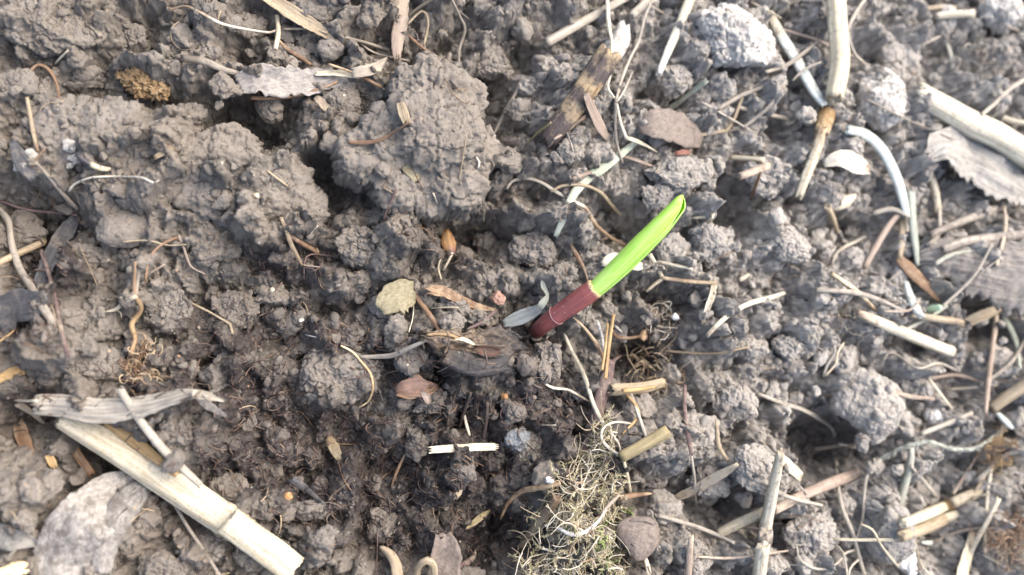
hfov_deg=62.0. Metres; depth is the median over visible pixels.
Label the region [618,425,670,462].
olive stub
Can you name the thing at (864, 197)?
soil crumb
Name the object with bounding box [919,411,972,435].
grass stalk
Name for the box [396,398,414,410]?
soil crumb
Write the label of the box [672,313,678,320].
white bead
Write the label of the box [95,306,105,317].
soil crumb
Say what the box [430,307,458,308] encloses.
straw fragment
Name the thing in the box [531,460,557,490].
soil crumb
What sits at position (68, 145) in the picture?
white crumb
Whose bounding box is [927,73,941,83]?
soil crumb
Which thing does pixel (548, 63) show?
soil clod
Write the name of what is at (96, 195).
soil crumb
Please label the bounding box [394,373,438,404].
leaf flake
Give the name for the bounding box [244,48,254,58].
soil crumb
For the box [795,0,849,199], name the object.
tall straw
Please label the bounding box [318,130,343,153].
soil crumb
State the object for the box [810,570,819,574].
soil crumb
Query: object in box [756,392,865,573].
long root
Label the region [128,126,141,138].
soil crumb
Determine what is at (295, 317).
soil crumb
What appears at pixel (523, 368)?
soil crumb
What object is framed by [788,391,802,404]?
soil crumb
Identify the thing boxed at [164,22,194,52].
soil clod
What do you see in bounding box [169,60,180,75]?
soil crumb
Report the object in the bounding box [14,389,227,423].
straw sheath
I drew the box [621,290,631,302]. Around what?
soil crumb
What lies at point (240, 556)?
soil clod
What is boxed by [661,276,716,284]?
straw stalk
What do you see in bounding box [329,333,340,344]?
soil crumb
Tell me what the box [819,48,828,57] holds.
soil crumb
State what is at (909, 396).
thin straw
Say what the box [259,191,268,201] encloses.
soil crumb
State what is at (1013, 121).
straw stub
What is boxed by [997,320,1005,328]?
soil crumb
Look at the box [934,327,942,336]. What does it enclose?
soil crumb
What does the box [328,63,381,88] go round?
brown twig
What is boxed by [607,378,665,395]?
hollow stub
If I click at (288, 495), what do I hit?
ochre pebble
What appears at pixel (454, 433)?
soil crumb
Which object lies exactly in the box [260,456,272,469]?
soil crumb
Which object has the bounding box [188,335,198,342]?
soil crumb
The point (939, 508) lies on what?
jointed straw
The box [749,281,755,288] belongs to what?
soil crumb
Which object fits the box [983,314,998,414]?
upright stalk
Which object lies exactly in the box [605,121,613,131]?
soil crumb
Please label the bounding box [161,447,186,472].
soil crumb
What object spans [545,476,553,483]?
white crumb
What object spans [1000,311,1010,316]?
soil crumb
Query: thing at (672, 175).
soil clod
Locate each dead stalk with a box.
[14,402,44,423]
[360,339,427,358]
[460,549,475,567]
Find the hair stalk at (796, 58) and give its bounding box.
[764,39,819,73]
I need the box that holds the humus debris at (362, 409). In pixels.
[24,231,972,555]
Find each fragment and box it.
[0,561,28,574]
[150,263,165,273]
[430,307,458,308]
[569,520,598,542]
[623,155,653,167]
[629,393,646,436]
[638,0,663,14]
[741,526,758,531]
[751,1,781,18]
[809,443,855,451]
[832,538,894,541]
[838,443,855,448]
[882,298,901,302]
[921,540,932,545]
[924,29,953,44]
[926,377,952,408]
[945,385,996,390]
[979,257,1001,273]
[981,553,1001,565]
[997,22,1019,31]
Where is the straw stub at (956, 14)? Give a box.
[933,10,975,19]
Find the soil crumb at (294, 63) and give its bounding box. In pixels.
[283,55,298,67]
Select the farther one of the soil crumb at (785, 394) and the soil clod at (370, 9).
the soil crumb at (785, 394)
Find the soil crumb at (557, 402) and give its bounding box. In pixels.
[552,397,561,406]
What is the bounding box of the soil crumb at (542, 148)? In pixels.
[539,144,546,152]
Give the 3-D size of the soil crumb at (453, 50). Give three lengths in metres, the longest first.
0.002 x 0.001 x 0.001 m
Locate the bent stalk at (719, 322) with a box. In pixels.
[705,291,785,337]
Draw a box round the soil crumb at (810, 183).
[802,170,813,185]
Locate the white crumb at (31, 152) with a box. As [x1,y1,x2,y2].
[24,148,37,157]
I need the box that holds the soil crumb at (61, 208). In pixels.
[54,203,75,215]
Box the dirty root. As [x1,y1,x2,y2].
[0,206,57,327]
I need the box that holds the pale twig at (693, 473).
[690,455,696,505]
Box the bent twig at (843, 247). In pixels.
[831,235,866,264]
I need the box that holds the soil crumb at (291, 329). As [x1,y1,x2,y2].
[276,308,303,340]
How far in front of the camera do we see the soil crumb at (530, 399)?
0.11 m
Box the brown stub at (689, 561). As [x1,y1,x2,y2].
[685,535,693,574]
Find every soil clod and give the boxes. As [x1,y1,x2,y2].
[0,0,108,58]
[0,68,39,99]
[4,209,48,245]
[10,508,37,534]
[25,93,330,236]
[37,468,64,504]
[70,65,106,89]
[71,243,102,267]
[72,343,125,380]
[82,563,115,574]
[95,204,159,247]
[123,23,149,52]
[133,493,161,529]
[142,549,194,574]
[144,289,192,327]
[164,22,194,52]
[186,102,208,124]
[189,242,223,266]
[198,353,228,390]
[207,70,242,99]
[210,471,248,500]
[211,290,259,329]
[232,538,293,571]
[235,11,267,38]
[254,95,283,123]
[254,283,288,306]
[267,43,311,68]
[292,0,334,24]
[293,500,328,520]
[299,349,383,404]
[306,524,338,555]
[322,81,361,114]
[330,52,499,225]
[334,225,374,266]
[353,269,371,294]
[356,0,387,29]
[367,294,400,318]
[369,512,397,543]
[383,312,408,351]
[393,343,428,377]
[404,425,429,458]
[412,387,448,414]
[438,311,466,330]
[440,297,470,317]
[449,459,476,485]
[472,231,495,251]
[474,44,512,80]
[495,146,522,173]
[503,96,531,121]
[506,231,556,268]
[513,430,542,466]
[522,320,532,327]
[528,332,541,341]
[531,55,558,75]
[534,340,561,383]
[545,329,555,336]
[549,260,570,276]
[556,139,580,164]
[608,323,627,342]
[622,393,656,418]
[641,184,673,209]
[644,153,714,193]
[648,489,683,518]
[654,64,692,100]
[655,232,690,268]
[677,539,712,574]
[685,463,730,497]
[688,222,734,268]
[696,2,775,68]
[696,413,720,454]
[712,385,758,420]
[733,443,774,497]
[738,334,769,360]
[742,154,791,200]
[771,225,811,264]
[771,334,809,360]
[779,510,839,570]
[809,280,828,309]
[825,343,857,373]
[829,367,905,445]
[838,246,867,275]
[853,67,909,131]
[865,505,916,562]
[873,40,921,81]
[897,377,932,400]
[913,475,939,506]
[974,343,1014,367]
[977,0,1023,34]
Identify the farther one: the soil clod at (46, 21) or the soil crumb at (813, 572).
the soil crumb at (813, 572)
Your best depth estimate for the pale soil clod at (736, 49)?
0.12 m
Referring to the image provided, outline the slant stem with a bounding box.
[897,447,913,505]
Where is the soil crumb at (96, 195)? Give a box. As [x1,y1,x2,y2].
[93,192,101,199]
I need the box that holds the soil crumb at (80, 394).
[73,389,87,402]
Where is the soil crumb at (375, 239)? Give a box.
[371,233,378,243]
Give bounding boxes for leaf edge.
[0,523,36,550]
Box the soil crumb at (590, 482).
[573,476,599,494]
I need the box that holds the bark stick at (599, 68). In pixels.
[525,20,629,150]
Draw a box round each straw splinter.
[0,329,15,341]
[416,294,440,329]
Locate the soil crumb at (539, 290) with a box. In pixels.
[533,286,545,295]
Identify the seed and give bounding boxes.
[639,329,646,340]
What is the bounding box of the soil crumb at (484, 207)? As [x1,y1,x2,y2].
[480,202,489,214]
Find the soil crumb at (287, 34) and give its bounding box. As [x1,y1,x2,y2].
[273,24,294,43]
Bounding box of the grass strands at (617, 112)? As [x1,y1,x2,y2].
[605,0,656,163]
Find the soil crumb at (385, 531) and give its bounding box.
[382,528,392,537]
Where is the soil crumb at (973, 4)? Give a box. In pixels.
[969,0,983,8]
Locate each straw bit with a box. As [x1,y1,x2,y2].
[25,96,39,152]
[273,14,280,50]
[314,95,327,111]
[571,171,591,179]
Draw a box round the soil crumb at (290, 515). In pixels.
[281,503,296,522]
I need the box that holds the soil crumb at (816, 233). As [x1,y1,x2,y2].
[810,228,824,238]
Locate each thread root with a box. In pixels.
[822,346,835,376]
[825,342,843,375]
[880,352,956,370]
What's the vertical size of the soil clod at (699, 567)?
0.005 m
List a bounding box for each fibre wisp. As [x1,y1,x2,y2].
[376,533,377,574]
[408,306,413,331]
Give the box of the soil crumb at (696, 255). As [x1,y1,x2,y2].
[692,251,699,259]
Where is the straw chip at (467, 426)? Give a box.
[464,415,470,435]
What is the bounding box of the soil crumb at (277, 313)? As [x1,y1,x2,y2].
[270,307,285,319]
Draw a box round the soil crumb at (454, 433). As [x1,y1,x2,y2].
[449,428,459,438]
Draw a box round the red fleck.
[674,150,689,154]
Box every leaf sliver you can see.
[453,490,462,500]
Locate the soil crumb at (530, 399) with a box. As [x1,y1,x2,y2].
[528,395,536,402]
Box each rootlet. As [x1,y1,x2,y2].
[0,200,77,215]
[30,63,60,98]
[35,162,79,211]
[68,175,158,191]
[122,239,186,245]
[144,236,177,282]
[167,5,275,33]
[177,235,204,274]
[192,303,233,334]
[279,40,312,66]
[290,235,318,254]
[303,253,337,282]
[348,121,409,144]
[382,188,397,220]
[390,453,404,486]
[409,35,428,51]
[442,252,453,270]
[451,0,465,60]
[466,309,496,330]
[494,83,519,133]
[545,383,589,402]
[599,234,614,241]
[835,544,847,574]
[848,559,858,574]
[951,453,978,493]
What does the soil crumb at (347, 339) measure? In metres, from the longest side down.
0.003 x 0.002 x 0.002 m
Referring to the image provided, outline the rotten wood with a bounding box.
[418,324,528,377]
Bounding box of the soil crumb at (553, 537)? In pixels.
[547,532,558,542]
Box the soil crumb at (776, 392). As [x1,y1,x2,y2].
[769,388,780,398]
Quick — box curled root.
[622,394,640,434]
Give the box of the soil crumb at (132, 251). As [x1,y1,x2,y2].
[130,248,139,257]
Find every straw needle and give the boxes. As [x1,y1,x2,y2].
[54,50,67,64]
[266,170,287,186]
[458,134,466,178]
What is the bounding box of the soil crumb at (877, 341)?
[870,335,883,347]
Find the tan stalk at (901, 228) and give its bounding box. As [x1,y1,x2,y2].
[897,218,905,260]
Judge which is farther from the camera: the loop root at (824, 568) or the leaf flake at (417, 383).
the loop root at (824, 568)
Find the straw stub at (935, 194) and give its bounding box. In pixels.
[929,171,941,213]
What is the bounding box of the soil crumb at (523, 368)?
[516,352,537,376]
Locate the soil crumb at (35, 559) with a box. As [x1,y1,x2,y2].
[31,556,37,562]
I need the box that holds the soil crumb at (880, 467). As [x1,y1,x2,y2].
[864,457,884,477]
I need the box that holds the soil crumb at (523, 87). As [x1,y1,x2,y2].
[517,78,535,95]
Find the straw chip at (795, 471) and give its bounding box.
[775,453,802,481]
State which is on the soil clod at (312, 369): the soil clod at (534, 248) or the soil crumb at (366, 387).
the soil crumb at (366, 387)
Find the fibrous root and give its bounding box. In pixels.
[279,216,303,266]
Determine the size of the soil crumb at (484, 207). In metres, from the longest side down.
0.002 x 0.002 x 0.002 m
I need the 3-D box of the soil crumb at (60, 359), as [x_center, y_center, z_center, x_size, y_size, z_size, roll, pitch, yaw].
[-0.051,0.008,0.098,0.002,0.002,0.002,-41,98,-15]
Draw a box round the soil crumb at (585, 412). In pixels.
[580,408,588,417]
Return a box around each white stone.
[897,552,916,574]
[923,407,944,422]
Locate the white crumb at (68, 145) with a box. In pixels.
[62,138,75,153]
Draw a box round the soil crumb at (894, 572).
[890,570,898,574]
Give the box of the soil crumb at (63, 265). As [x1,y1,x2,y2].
[58,262,68,269]
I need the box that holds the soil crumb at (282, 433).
[275,428,289,440]
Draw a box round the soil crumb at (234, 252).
[217,239,241,261]
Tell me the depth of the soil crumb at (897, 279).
0.13 m
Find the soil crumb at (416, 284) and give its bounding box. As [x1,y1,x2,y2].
[413,280,419,291]
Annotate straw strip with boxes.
[263,0,335,39]
[391,0,409,62]
[583,93,608,140]
[956,527,975,574]
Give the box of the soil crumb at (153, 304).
[146,301,157,312]
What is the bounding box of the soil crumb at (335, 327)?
[327,318,340,330]
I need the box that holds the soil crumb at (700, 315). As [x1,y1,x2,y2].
[698,308,707,319]
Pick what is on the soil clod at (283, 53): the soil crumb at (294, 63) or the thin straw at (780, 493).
the soil crumb at (294, 63)
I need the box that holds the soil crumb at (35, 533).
[29,529,39,538]
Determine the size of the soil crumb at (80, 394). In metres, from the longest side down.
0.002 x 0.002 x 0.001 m
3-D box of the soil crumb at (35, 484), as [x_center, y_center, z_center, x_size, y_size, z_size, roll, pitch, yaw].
[-0.054,0.023,0.096,0.003,0.002,0.003,43,74,-3]
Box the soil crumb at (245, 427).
[238,414,257,432]
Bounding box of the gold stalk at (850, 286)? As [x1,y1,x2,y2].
[830,271,875,310]
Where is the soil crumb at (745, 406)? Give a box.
[739,401,749,410]
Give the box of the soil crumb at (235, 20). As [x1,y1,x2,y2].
[227,15,240,32]
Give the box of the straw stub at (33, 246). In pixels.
[0,238,47,265]
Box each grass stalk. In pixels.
[282,27,327,33]
[344,36,389,50]
[360,43,409,61]
[407,10,428,45]
[408,0,432,16]
[735,105,788,120]
[848,0,865,64]
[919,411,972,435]
[945,43,953,67]
[980,77,1023,115]
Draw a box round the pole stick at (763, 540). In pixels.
[752,448,784,574]
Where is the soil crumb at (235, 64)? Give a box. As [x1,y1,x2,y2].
[230,62,242,78]
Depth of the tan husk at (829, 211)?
0.13 m
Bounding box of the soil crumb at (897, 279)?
[889,264,907,285]
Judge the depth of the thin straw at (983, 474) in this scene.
0.14 m
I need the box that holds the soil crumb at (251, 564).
[244,557,259,571]
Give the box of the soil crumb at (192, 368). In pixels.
[187,359,201,376]
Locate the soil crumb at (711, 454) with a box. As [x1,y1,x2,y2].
[705,447,715,458]
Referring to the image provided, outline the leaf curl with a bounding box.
[33,471,150,574]
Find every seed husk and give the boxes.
[440,229,455,252]
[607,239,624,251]
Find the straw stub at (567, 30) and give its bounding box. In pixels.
[544,0,628,47]
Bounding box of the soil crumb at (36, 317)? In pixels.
[33,314,42,322]
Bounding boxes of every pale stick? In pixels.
[969,496,1000,554]
[983,468,992,552]
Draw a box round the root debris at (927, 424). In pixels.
[491,0,1023,574]
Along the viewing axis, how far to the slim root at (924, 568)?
0.13 m
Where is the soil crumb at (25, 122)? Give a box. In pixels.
[21,117,28,127]
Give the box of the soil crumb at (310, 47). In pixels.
[305,42,315,53]
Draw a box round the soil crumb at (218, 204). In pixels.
[211,192,234,210]
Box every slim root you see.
[856,459,881,537]
[860,523,905,573]
[915,541,930,574]
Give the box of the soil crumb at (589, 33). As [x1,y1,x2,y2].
[585,28,592,39]
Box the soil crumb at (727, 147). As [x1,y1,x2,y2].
[722,144,730,150]
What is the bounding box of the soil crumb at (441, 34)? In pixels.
[436,29,447,38]
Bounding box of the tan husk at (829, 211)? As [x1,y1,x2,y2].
[824,203,838,233]
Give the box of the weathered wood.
[910,235,1023,317]
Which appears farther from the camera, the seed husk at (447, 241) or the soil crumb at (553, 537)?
the seed husk at (447, 241)
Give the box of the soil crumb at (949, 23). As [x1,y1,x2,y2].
[932,3,956,30]
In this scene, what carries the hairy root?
on the ground at (732, 204)
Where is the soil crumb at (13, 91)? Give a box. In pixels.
[9,85,22,95]
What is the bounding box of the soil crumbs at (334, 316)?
[0,0,1023,574]
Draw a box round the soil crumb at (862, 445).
[854,433,869,453]
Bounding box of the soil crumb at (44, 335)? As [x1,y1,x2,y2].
[40,330,48,343]
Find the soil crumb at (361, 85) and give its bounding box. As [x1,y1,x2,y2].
[348,63,367,94]
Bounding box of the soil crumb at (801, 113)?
[794,106,816,125]
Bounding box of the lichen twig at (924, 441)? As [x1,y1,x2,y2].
[880,427,1004,464]
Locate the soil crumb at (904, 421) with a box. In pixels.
[899,410,911,426]
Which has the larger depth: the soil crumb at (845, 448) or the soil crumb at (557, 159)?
the soil crumb at (845, 448)
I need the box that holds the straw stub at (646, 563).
[643,558,651,574]
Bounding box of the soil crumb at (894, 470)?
[890,464,904,476]
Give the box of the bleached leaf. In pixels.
[501,280,548,326]
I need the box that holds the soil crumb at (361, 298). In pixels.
[353,291,365,303]
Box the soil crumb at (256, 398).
[251,395,258,404]
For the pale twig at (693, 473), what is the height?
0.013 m
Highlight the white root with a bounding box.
[506,177,625,245]
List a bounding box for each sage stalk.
[907,190,918,266]
[1001,317,1021,369]
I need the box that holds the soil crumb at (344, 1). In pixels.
[338,0,349,3]
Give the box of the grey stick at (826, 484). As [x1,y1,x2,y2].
[775,468,859,514]
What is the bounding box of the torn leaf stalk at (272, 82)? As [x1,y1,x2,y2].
[180,54,387,99]
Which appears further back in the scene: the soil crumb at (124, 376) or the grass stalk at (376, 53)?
the grass stalk at (376, 53)
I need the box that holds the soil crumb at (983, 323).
[974,319,988,326]
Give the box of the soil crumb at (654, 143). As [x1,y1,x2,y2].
[648,136,665,149]
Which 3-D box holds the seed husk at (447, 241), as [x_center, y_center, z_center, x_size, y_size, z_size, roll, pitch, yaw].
[-0.009,-0.006,0.119,0.002,0.001,0.005,2,83,-15]
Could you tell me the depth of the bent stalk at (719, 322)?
0.12 m
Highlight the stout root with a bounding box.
[517,494,561,549]
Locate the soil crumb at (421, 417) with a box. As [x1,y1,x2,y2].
[414,412,424,423]
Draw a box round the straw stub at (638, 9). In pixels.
[628,0,650,17]
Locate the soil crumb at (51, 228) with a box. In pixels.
[47,221,58,234]
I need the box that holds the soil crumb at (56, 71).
[48,68,59,76]
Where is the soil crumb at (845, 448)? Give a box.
[836,440,855,455]
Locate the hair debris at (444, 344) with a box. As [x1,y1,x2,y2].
[0,10,1023,574]
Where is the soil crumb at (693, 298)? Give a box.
[688,290,702,307]
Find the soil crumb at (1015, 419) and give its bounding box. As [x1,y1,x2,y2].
[1004,406,1023,435]
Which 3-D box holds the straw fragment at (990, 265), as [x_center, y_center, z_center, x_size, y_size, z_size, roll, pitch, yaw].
[0.073,-0.003,0.131,0.005,0.001,0.001,-40,96,8]
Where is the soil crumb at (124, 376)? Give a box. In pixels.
[123,369,135,382]
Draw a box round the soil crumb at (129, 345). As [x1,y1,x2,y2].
[127,340,140,356]
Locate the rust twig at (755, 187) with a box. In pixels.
[749,172,761,199]
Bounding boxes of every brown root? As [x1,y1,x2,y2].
[550,183,621,215]
[609,327,639,339]
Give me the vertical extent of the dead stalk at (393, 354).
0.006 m
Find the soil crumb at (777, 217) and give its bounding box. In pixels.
[768,207,786,227]
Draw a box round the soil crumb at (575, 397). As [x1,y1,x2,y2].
[572,391,581,401]
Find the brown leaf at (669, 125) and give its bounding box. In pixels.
[638,108,703,147]
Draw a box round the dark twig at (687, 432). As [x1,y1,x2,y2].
[682,384,692,455]
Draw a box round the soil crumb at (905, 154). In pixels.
[898,143,909,158]
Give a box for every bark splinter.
[12,419,33,453]
[423,285,495,310]
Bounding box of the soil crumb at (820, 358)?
[813,351,827,366]
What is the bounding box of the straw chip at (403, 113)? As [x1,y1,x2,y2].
[397,102,409,124]
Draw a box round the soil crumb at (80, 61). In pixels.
[67,49,87,69]
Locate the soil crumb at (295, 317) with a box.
[291,309,305,326]
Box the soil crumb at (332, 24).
[329,19,336,26]
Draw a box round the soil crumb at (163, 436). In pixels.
[151,429,170,446]
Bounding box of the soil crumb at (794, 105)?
[789,100,801,109]
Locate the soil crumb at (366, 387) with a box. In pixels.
[358,377,377,392]
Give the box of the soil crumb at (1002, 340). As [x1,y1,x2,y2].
[998,337,1007,344]
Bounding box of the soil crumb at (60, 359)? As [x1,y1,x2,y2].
[57,347,73,363]
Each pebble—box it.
[284,492,292,499]
[489,290,505,304]
[504,427,529,452]
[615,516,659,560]
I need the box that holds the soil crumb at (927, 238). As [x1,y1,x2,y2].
[921,237,936,245]
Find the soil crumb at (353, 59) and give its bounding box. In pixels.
[349,55,362,65]
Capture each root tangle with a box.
[622,329,684,396]
[645,299,681,339]
[834,312,865,338]
[961,24,1010,73]
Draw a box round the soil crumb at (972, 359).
[969,356,975,362]
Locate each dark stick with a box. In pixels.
[72,447,95,477]
[458,392,472,427]
[481,402,488,438]
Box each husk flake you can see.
[601,253,642,270]
[823,150,870,174]
[833,193,856,210]
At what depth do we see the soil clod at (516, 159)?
0.12 m
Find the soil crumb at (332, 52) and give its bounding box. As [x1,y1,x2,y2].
[316,38,343,62]
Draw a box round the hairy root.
[499,480,560,519]
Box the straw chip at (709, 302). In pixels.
[701,284,716,324]
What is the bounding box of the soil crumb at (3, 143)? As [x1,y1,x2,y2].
[0,138,7,148]
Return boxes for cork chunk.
[115,66,170,100]
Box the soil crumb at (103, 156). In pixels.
[99,152,107,159]
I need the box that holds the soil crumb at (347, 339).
[342,332,359,347]
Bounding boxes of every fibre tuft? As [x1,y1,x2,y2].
[969,502,1023,574]
[973,426,1023,477]
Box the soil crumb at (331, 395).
[328,392,336,399]
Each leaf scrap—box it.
[326,435,341,460]
[375,279,415,314]
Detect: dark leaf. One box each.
[0,288,48,333]
[34,212,80,283]
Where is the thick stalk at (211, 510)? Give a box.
[52,417,303,574]
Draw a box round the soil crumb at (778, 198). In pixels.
[773,194,782,202]
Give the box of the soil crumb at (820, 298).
[814,293,830,303]
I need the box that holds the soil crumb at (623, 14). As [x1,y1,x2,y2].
[616,10,627,21]
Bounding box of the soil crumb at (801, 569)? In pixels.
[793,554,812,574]
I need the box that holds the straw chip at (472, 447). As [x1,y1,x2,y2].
[427,443,498,453]
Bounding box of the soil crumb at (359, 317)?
[354,313,362,321]
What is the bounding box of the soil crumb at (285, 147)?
[284,143,291,151]
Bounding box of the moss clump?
[507,397,639,574]
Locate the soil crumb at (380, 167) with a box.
[374,162,391,177]
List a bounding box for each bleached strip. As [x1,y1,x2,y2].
[769,10,827,107]
[844,126,909,218]
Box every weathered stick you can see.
[927,199,1018,237]
[940,230,1023,252]
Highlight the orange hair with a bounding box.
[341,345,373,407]
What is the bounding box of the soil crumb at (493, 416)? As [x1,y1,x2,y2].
[490,410,498,419]
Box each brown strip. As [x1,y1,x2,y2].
[570,244,588,280]
[896,256,940,302]
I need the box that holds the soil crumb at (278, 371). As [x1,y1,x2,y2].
[274,365,283,374]
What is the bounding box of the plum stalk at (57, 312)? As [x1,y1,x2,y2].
[39,249,70,357]
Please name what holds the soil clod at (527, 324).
on the ground at (732, 204)
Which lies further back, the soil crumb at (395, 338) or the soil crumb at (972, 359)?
the soil crumb at (972, 359)
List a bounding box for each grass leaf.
[553,142,636,237]
[563,334,614,437]
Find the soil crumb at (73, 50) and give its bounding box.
[66,45,78,57]
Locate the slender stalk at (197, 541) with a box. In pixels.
[174,506,220,574]
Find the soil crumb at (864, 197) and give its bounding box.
[861,194,870,202]
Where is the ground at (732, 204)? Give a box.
[0,0,1023,574]
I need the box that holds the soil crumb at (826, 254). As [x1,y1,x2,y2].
[819,248,831,260]
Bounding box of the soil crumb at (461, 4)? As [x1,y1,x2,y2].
[458,0,465,6]
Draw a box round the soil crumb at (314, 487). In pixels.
[311,476,326,491]
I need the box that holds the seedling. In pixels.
[529,195,685,338]
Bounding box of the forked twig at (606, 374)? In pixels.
[573,314,621,459]
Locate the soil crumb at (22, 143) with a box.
[9,136,28,150]
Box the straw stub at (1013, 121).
[1002,116,1023,125]
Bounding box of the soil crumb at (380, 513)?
[370,507,386,523]
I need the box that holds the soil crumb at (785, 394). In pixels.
[781,391,787,401]
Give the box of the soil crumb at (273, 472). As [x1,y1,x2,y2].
[269,462,283,479]
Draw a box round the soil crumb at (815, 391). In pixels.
[811,385,820,396]
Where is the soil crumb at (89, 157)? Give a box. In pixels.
[78,150,94,166]
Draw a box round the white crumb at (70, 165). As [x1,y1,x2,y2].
[66,163,73,168]
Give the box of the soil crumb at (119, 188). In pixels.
[108,183,125,198]
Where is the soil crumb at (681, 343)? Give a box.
[676,337,687,349]
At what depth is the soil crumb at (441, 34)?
0.12 m
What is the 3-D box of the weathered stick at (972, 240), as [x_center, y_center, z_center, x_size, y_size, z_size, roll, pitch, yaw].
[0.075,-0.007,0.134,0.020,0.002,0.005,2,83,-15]
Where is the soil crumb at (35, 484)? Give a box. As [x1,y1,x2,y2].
[17,476,43,504]
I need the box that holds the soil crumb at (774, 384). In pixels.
[768,380,778,389]
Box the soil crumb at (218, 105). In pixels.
[214,100,223,109]
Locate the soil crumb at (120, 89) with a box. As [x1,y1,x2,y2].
[117,85,125,92]
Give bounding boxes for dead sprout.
[75,151,110,171]
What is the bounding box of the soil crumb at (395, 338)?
[391,332,404,342]
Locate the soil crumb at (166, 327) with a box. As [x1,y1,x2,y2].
[160,323,175,331]
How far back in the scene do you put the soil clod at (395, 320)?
0.11 m
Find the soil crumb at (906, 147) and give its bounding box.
[900,142,913,152]
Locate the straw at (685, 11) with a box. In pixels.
[655,0,694,75]
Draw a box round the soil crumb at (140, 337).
[129,334,152,348]
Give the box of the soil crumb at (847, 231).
[843,225,858,236]
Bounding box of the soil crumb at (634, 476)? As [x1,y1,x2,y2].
[629,470,644,483]
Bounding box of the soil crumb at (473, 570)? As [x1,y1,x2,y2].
[461,565,485,574]
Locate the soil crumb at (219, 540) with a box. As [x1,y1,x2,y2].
[214,534,223,542]
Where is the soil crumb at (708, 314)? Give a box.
[702,310,713,318]
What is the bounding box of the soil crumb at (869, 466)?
[865,461,875,471]
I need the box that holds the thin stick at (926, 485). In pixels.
[908,464,937,498]
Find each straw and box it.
[115,386,202,488]
[623,461,631,492]
[645,253,663,291]
[655,0,694,75]
[657,513,734,544]
[659,260,692,269]
[664,346,749,354]
[674,463,738,499]
[692,195,719,219]
[697,550,788,559]
[701,101,755,133]
[702,97,743,135]
[715,421,729,462]
[716,507,762,535]
[717,85,763,110]
[729,155,764,162]
[737,162,770,179]
[740,81,787,129]
[753,478,822,506]
[783,28,861,58]
[792,61,821,80]
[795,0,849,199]
[814,287,905,309]
[821,395,840,423]
[853,309,956,356]
[862,213,900,269]
[867,99,954,140]
[869,207,910,217]
[883,300,919,312]
[893,389,934,400]
[896,511,948,541]
[899,479,1000,528]
[907,298,957,328]
[910,307,1001,327]
[926,208,941,246]
[928,5,956,9]
[931,373,982,382]
[933,527,996,542]
[934,249,972,265]
[942,243,992,308]
[944,510,958,521]
[971,423,1003,500]
[975,447,1023,482]
[978,339,1023,387]
[988,378,1023,413]
[995,198,1007,267]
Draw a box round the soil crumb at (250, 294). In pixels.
[246,289,252,298]
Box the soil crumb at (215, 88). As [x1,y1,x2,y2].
[212,84,218,94]
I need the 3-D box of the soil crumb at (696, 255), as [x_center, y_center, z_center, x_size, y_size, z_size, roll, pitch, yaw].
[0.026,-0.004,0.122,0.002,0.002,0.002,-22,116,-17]
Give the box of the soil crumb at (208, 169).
[203,164,213,175]
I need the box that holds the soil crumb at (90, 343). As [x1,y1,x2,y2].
[78,334,99,356]
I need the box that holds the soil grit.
[0,0,1023,574]
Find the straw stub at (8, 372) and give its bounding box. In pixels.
[0,366,25,383]
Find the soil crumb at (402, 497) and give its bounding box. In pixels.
[397,494,404,500]
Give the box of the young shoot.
[903,280,942,318]
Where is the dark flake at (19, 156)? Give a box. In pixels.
[9,140,35,181]
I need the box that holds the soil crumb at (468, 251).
[456,245,473,257]
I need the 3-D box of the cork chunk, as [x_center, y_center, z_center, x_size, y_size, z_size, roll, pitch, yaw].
[-0.046,-0.026,0.107,0.007,0.003,0.004,2,83,-15]
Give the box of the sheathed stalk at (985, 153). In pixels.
[907,82,1023,206]
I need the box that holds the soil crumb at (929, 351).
[923,348,935,355]
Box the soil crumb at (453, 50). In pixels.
[450,45,458,54]
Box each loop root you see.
[413,557,437,574]
[600,421,630,455]
[796,545,854,570]
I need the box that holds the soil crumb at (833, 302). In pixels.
[828,297,836,305]
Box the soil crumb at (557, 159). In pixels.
[548,151,562,165]
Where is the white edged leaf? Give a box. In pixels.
[427,532,461,574]
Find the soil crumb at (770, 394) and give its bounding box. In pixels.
[765,390,773,396]
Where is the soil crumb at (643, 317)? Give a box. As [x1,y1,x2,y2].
[640,314,651,325]
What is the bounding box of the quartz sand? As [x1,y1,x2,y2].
[14,55,1016,542]
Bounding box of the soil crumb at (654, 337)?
[650,332,660,341]
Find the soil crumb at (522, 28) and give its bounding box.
[511,16,533,40]
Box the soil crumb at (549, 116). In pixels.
[546,111,554,120]
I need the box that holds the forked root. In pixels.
[105,261,143,355]
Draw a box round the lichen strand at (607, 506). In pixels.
[557,493,620,536]
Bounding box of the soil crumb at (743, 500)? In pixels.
[733,491,752,508]

